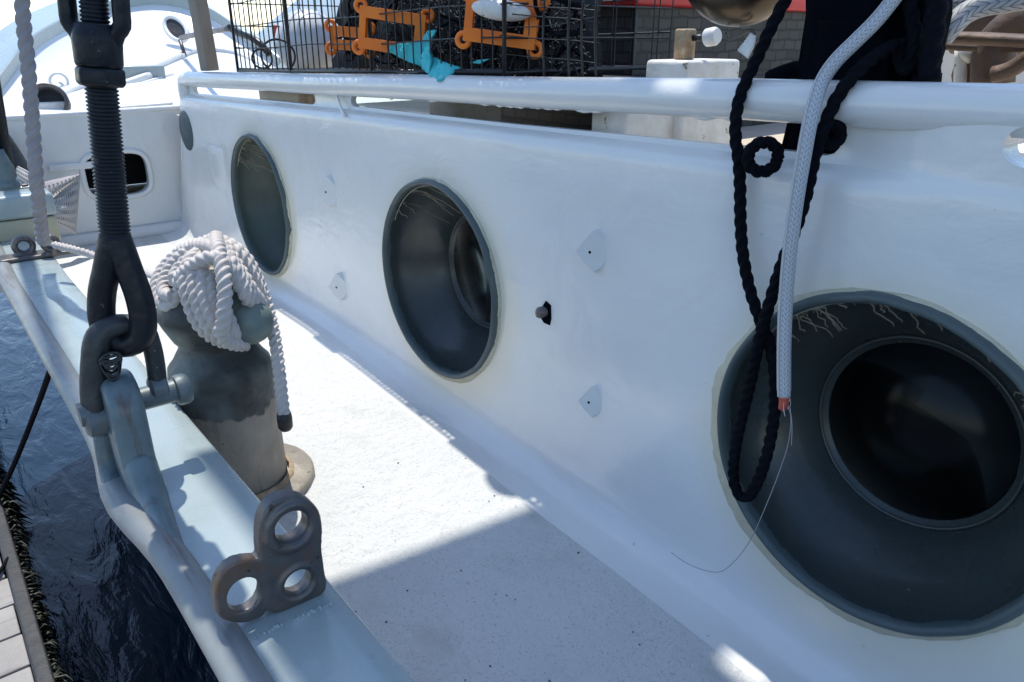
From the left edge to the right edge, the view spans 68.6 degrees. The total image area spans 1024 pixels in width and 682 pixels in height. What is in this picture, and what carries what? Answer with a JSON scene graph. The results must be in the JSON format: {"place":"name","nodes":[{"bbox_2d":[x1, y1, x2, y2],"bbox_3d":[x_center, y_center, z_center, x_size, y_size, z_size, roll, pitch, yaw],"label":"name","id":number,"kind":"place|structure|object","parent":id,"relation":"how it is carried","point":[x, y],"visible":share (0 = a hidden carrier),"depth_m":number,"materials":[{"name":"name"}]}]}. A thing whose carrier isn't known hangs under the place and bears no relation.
{"place":"outdoors","nodes":[
{"label":"outdoors","id":0,"kind":"place"},
{"bbox_2d":[0,81,28,190],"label":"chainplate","id":1,"kind":"object","parent":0,"point":[9,179],"visible":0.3,"depth_m":2.49,"materials":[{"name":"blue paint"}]},
{"bbox_2d":[14,0,50,246],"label":"hanging rope","id":2,"kind":"object","parent":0,"point":[25,41],"visible":1,"depth_m":1.81,"materials":[{"name":"white fabric"}]},
{"bbox_2d":[5,52,261,114],"bbox_3d":[-1.965,-1.090,3.410,2.000,0.389,0.989,-17,27,-35],"label":"foredeck","id":3,"kind":"object","parent":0,"point":[162,90],"visible":0.36,"depth_m":3.46,"materials":[{"name":"white paint"}]},
{"bbox_2d":[0,0,279,110],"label":"bow bulwark","id":4,"kind":"object","parent":3,"relation":"on","point":[151,47],"visible":0.59,"depth_m":3.75,"materials":[{"name":"white paint"}]},
{"bbox_2d":[178,26,228,55],"bbox_3d":[-1.481,-1.422,3.577,0.039,0.144,1.064,-14,26,-31],"label":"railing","id":5,"kind":"object","parent":4,"relation":"attached to","point":[223,29],"visible":0.59,"depth_m":3.69,"materials":[{"name":"metal"}]},
{"bbox_2d":[0,0,295,33],"label":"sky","id":6,"kind":"structure","parent":0,"point":[7,13],"materials":[{"name":"white"}]},
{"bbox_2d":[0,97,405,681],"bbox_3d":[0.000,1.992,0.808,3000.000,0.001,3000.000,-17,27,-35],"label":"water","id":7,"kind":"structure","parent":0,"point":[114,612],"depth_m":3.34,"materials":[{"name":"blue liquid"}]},
{"bbox_2d":[0,499,55,681],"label":"dock","id":8,"kind":"object","parent":7,"relation":"in","point":[21,660],"visible":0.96,"depth_m":1.98,"materials":[{"name":"grey wood"}]},
{"bbox_2d":[0,450,73,681],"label":"seaweed","id":9,"kind":"object","parent":7,"relation":"in","point":[12,509],"visible":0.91,"depth_m":2.42,"materials":[{"name":"black plant"}]},
{"bbox_2d":[0,238,413,681],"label":"bulwark","id":10,"kind":"object","parent":7,"relation":"on","point":[327,635],"visible":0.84,"depth_m":0.97,"materials":[{"name":"blue paint"}]},
{"bbox_2d":[9,135,28,181],"bbox_3d":[-1.871,-0.658,2.799,0.187,0.259,0.121,-4,22,-10],"label":"fender","id":11,"kind":"object","parent":10,"relation":"on","point":[19,159],"visible":0.24,"depth_m":2.78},
{"bbox_2d":[0,371,50,573],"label":"mooring line","id":12,"kind":"object","parent":10,"relation":"attached to","point":[39,400],"visible":0.94,"depth_m":2.23,"materials":[{"name":"black fabric"}]},
{"bbox_2d":[0,188,60,242],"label":"rail chock","id":13,"kind":"object","parent":10,"relation":"on","point":[16,216],"visible":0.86,"depth_m":2.37,"materials":[{"name":"blue paint"}]},
{"bbox_2d":[0,233,73,262],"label":"mooring eye","id":14,"kind":"object","parent":10,"relation":"on","point":[31,252],"visible":0.79,"depth_m":2.17,"materials":[{"name":"grey metal"}]},
{"bbox_2d":[93,368,183,543],"bbox_3d":[-0.499,0.172,1.005,0.072,0.198,0.378,-17,27,-35],"label":"chainplate","id":15,"kind":"object","parent":10,"relation":"on","point":[124,449],"visible":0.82,"depth_m":1.04,"materials":[{"name":"blue paint"}]},
{"bbox_2d":[57,0,193,436],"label":"rigging screw","id":16,"kind":"object","parent":15,"relation":"attached to","point":[97,39],"visible":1,"depth_m":1.00,"materials":[{"name":"black paint"}]},
{"bbox_2d":[211,490,325,622],"bbox_3d":[-0.267,0.237,0.819,0.125,0.146,0.028,-17,27,-35],"label":"mooring eye","id":17,"kind":"object","parent":10,"relation":"on","point":[272,562],"visible":1,"depth_m":0.82,"materials":[{"name":"grey metal"}]},
{"bbox_2d":[55,235,755,681],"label":"side deck","id":18,"kind":"structure","parent":10,"relation":"attached to","point":[439,555],"depth_m":1.32,"materials":[{"name":"white paint"}]},
{"bbox_2d":[0,104,181,292],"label":"forward bulkhead","id":19,"kind":"object","parent":18,"relation":"on","point":[151,140],"visible":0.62,"depth_m":3.15,"materials":[{"name":"white paint"}]},
{"bbox_2d":[16,166,79,234],"bbox_3d":[-1.719,-0.526,2.830,0.220,0.278,0.154,-17,27,-35],"label":"chafe mat","id":20,"kind":"object","parent":19,"relation":"attached to","point":[67,219],"visible":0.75,"depth_m":2.84,"materials":[{"name":"white fabric"}]},
{"bbox_2d":[156,286,314,500],"bbox_3d":[-0.552,0.078,1.437,0.300,0.471,0.303,-17,27,-35],"label":"bollard","id":21,"kind":"object","parent":18,"relation":"on","point":[230,411],"visible":0.51,"depth_m":1.37,"materials":[{"name":"grey metal"}]},
{"bbox_2d":[51,230,292,431],"bbox_3d":[-0.798,-0.134,1.616,0.176,0.337,1.096,-20,29,-40],"label":"mooring rope","id":22,"kind":"object","parent":21,"relation":"attached to","point":[203,275],"visible":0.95,"depth_m":1.27,"materials":[{"name":"white fabric"}]},
{"bbox_2d":[355,458,639,681],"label":"paint flakes","id":23,"kind":"object","parent":18,"relation":"on","point":[495,594],"visible":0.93,"depth_m":1.20,"materials":[{"name":"grey paint"}]},
{"bbox_2d":[162,71,1023,681],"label":"cabin side","id":24,"kind":"object","parent":18,"relation":"on","point":[554,327],"visible":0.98,"depth_m":1.18,"materials":[{"name":"white paint"}]},
{"bbox_2d":[188,0,218,70],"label":"wooden post","id":25,"kind":"object","parent":24,"relation":"on","point":[203,33],"visible":1,"depth_m":2.67,"materials":[{"name":"grey wood"}]},
{"bbox_2d":[688,0,778,57],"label":"bell","id":26,"kind":"object","parent":24,"relation":"on","point":[735,13],"visible":0.97,"depth_m":1.14,"materials":[{"name":"brown metal"}]},
{"bbox_2d":[671,0,901,572],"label":"braided rope","id":27,"kind":"object","parent":24,"relation":"hanging from","point":[860,36],"visible":1,"depth_m":0.91,"materials":[{"name":"white fabric"}]},
{"bbox_2d":[727,0,900,502],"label":"black rope","id":28,"kind":"object","parent":24,"relation":"hanging from","point":[744,161],"visible":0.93,"depth_m":1.00,"materials":[{"name":"black fabric"}]},
{"bbox_2d":[917,0,948,81],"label":"hanging rope","id":29,"kind":"object","parent":24,"relation":"hanging from","point":[931,44],"visible":0.98,"depth_m":0.86,"materials":[{"name":"black fabric"}]},
{"bbox_2d":[178,100,786,144],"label":"deck","id":30,"kind":"structure","parent":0,"point":[774,130],"depth_m":2.50,"materials":[{"name":"beige wood"}]},
{"bbox_2d":[259,91,305,102],"bbox_3d":[-0.712,-0.777,2.472,0.120,0.159,0.320,-17,27,-35],"label":"timber offcut","id":31,"kind":"object","parent":30,"relation":"on","point":[284,96],"visible":0.02,"depth_m":2.39,"materials":[{"name":"beige wood"}]},
{"bbox_2d":[257,0,342,73],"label":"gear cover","id":32,"kind":"object","parent":30,"relation":"on","point":[324,8],"visible":0.06,"depth_m":4.72,"materials":[{"name":"paint"}]},
{"bbox_2d":[305,94,314,103],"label":"rusty block","id":33,"kind":"structure","parent":30,"relation":"on","point":[309,98],"depth_m":2.24,"materials":[{"name":"metal"}]},
{"bbox_2d":[429,102,500,120],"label":"support block","id":34,"kind":"structure","parent":30,"relation":"on","point":[490,112],"depth_m":2.15,"materials":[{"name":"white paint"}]},
{"bbox_2d":[603,74,762,78],"bbox_3d":[0.144,-0.654,1.900,0.765,0.020,0.950,-17,27,-35],"label":"pallet board","id":35,"kind":"object","parent":34,"relation":"on","point":[610,75],"depth_m":2.04,"materials":[{"name":"wood"}]},
{"bbox_2d":[226,0,673,74],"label":"wire trap","id":36,"kind":"object","parent":35,"relation":"on","point":[268,52],"visible":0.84,"depth_m":1.81,"materials":[{"name":"black metal"}]},
{"bbox_2d":[273,9,338,73],"bbox_3d":[-0.706,-1.031,2.602,0.222,0.222,0.222,-7,23,-17],"label":"buoy","id":37,"kind":"object","parent":36,"relation":"in","point":[314,40],"visible":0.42,"depth_m":2.52,"materials":[{"name":"white plastic"}]},
{"bbox_2d":[324,19,375,58],"bbox_3d":[-0.420,-0.785,1.949,0.148,0.098,0.020,6,23,13],"label":"line winder","id":38,"kind":"object","parent":36,"relation":"attached to","point":[340,34],"visible":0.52,"depth_m":1.94,"materials":[{"name":"orange plastic"}]},
{"bbox_2d":[352,0,434,54],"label":"line winder","id":39,"kind":"object","parent":36,"relation":"attached to","point":[363,41],"visible":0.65,"depth_m":1.74,"materials":[{"name":"orange plastic"}]},
{"bbox_2d":[389,30,488,81],"bbox_3d":[-0.193,-0.620,1.622,0.061,0.101,0.427,-15,27,-33],"label":"cloth panel","id":40,"kind":"object","parent":36,"relation":"in","point":[430,64],"visible":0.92,"depth_m":1.62,"materials":[{"name":"teal fabric"}]},
{"bbox_2d":[331,0,602,76],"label":"netting","id":41,"kind":"object","parent":36,"relation":"in","point":[567,16],"visible":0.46,"depth_m":1.74,"materials":[{"name":"black plastic"}]},
{"bbox_2d":[455,0,550,59],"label":"line winder","id":42,"kind":"object","parent":36,"relation":"attached to","point":[469,33],"visible":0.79,"depth_m":1.46,"materials":[{"name":"orange plastic"}]},
{"bbox_2d":[472,0,530,21],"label":"float","id":43,"kind":"object","parent":42,"relation":"on","point":[490,9],"visible":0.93,"depth_m":1.41,"materials":[{"name":"white paint"}]},
{"bbox_2d":[592,112,673,137],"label":"support block","id":44,"kind":"structure","parent":30,"relation":"on","point":[646,125],"depth_m":1.38,"materials":[{"name":"white paint"}]},
{"bbox_2d":[501,0,805,129],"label":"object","id":45,"kind":"object","parent":30,"relation":"on","point":[785,45],"visible":0.15,"depth_m":2.20,"materials":[{"name":"grey brick"}]},
{"bbox_2d":[646,27,739,143],"bbox_3d":[0.357,-0.462,1.475,0.165,0.286,0.120,-17,27,-35],"label":"square bitt","id":46,"kind":"object","parent":30,"relation":"on","point":[684,63],"visible":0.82,"depth_m":1.42,"materials":[{"name":"white paint"}]},
{"bbox_2d":[765,0,952,153],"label":"gear bundle","id":47,"kind":"object","parent":30,"relation":"on","point":[830,27],"visible":0.14,"depth_m":0.96,"materials":[{"name":"black fabric"}]},
{"bbox_2d":[892,0,922,76],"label":"rope coil","id":48,"kind":"object","parent":47,"relation":"hanging from","point":[905,57],"visible":0.99,"depth_m":0.89,"materials":[{"name":"black fabric"}]},
{"bbox_2d":[911,0,922,81],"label":"hanging rope","id":49,"kind":"object","parent":47,"relation":"hanging from","point":[914,76],"visible":0.2,"depth_m":0.91,"materials":[{"name":"black fabric"}]},
{"bbox_2d":[915,0,944,71],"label":"rope coil","id":50,"kind":"object","parent":47,"relation":"hanging from","point":[922,8],"visible":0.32,"depth_m":0.90,"materials":[{"name":"black fabric"}]},
{"bbox_2d":[941,50,1023,83],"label":"bulwark","id":51,"kind":"object","parent":30,"relation":"on","point":[947,65],"depth_m":3.21,"materials":[{"name":"white paint"}]},
{"bbox_2d":[945,10,1023,82],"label":"windlass","id":52,"kind":"object","parent":30,"relation":"on","point":[988,49],"visible":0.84,"depth_m":1.10,"materials":[{"name":"brown metal"}]},
{"bbox_2d":[946,0,1023,43],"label":"braided rope","id":53,"kind":"object","parent":52,"relation":"on","point":[966,13],"visible":0.81,"depth_m":0.97,"materials":[{"name":"grey fabric"}]},
{"bbox_2d":[1018,138,1023,156],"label":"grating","id":54,"kind":"object","parent":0,"point":[1021,145],"depth_m":1.58,"materials":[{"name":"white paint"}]}
]}

